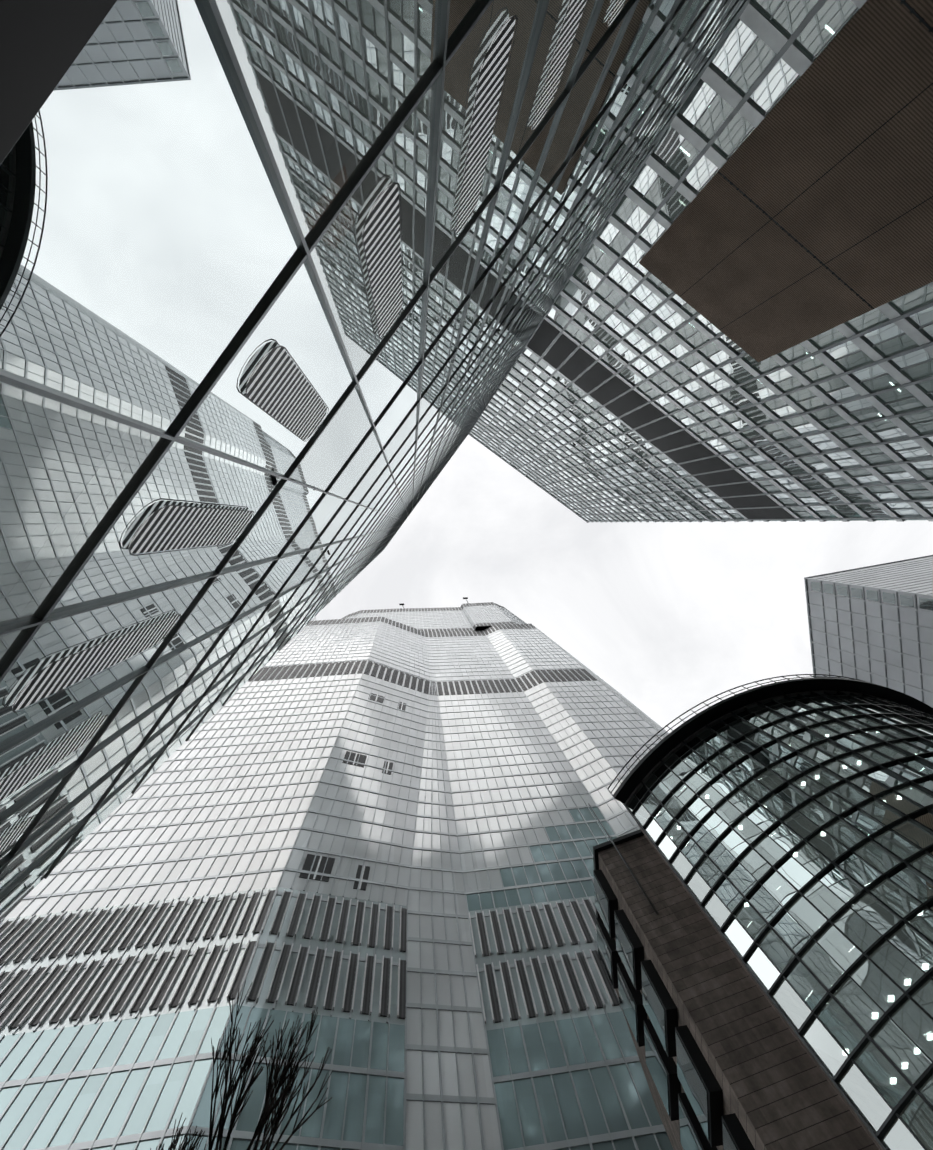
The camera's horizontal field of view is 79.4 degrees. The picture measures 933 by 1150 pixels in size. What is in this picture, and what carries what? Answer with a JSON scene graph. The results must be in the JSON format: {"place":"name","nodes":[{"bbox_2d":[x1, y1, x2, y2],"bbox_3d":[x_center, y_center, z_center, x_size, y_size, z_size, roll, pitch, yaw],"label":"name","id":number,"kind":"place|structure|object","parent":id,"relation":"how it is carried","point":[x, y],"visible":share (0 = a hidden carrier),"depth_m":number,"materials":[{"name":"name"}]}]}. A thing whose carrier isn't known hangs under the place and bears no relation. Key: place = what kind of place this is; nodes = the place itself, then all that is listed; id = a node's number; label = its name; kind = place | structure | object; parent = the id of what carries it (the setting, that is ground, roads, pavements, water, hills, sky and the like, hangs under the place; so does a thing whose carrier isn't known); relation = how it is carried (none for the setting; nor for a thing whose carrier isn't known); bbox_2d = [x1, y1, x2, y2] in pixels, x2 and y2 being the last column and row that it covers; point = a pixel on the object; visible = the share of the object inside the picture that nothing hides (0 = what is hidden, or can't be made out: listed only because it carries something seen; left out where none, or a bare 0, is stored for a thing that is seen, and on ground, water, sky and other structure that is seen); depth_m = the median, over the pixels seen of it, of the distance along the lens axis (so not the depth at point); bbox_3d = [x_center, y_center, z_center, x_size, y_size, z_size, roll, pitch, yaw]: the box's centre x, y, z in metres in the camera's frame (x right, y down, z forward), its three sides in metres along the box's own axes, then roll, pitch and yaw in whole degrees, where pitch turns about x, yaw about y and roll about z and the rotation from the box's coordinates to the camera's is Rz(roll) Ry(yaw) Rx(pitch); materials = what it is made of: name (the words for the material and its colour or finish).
{"place":"outdoors","nodes":[
{"label":"outdoors","id":0,"kind":"place"},
{"bbox_2d":[150,981,332,1149],"bbox_3d":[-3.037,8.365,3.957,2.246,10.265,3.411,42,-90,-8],"label":"bare tree","id":1,"kind":"object","parent":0,"point":[268,1109],"depth_m":8.07,"materials":[{"name":"black plant"}]},
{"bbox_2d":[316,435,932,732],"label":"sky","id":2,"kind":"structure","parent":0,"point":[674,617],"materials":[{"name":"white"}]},
{"label":"ground","id":3,"kind":"structure","parent":0,"visible":0},
{"bbox_2d":[0,597,673,1149],"bbox_3d":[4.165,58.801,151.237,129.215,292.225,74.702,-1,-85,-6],"label":"skyscraper","id":4,"kind":"structure","parent":3,"relation":"on","point":[374,837],"depth_m":58.49,"materials":[{"name":"glass"},{"name":"aluminium"},{"name":"steel"}]},
{"bbox_2d":[0,0,932,919],"bbox_3d":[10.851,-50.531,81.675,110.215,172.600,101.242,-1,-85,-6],"label":"glass office tower","id":5,"kind":"structure","parent":3,"relation":"on","point":[300,300],"depth_m":8.76,"materials":[{"name":"glass"},{"name":"aluminium"},{"name":"steel"}]},
{"bbox_2d":[588,674,932,1149],"bbox_3d":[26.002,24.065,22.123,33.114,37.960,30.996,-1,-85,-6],"label":"curved glass building","id":6,"kind":"structure","parent":3,"relation":"on","point":[763,883],"depth_m":25.63,"materials":[{"name":"glass"}]},
{"bbox_2d":[804,555,932,707],"bbox_3d":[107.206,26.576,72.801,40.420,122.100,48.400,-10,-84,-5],"label":"building","id":7,"kind":"structure","parent":3,"relation":"on","point":[873,624],"depth_m":113.38,"materials":[{"name":"grey glass"}]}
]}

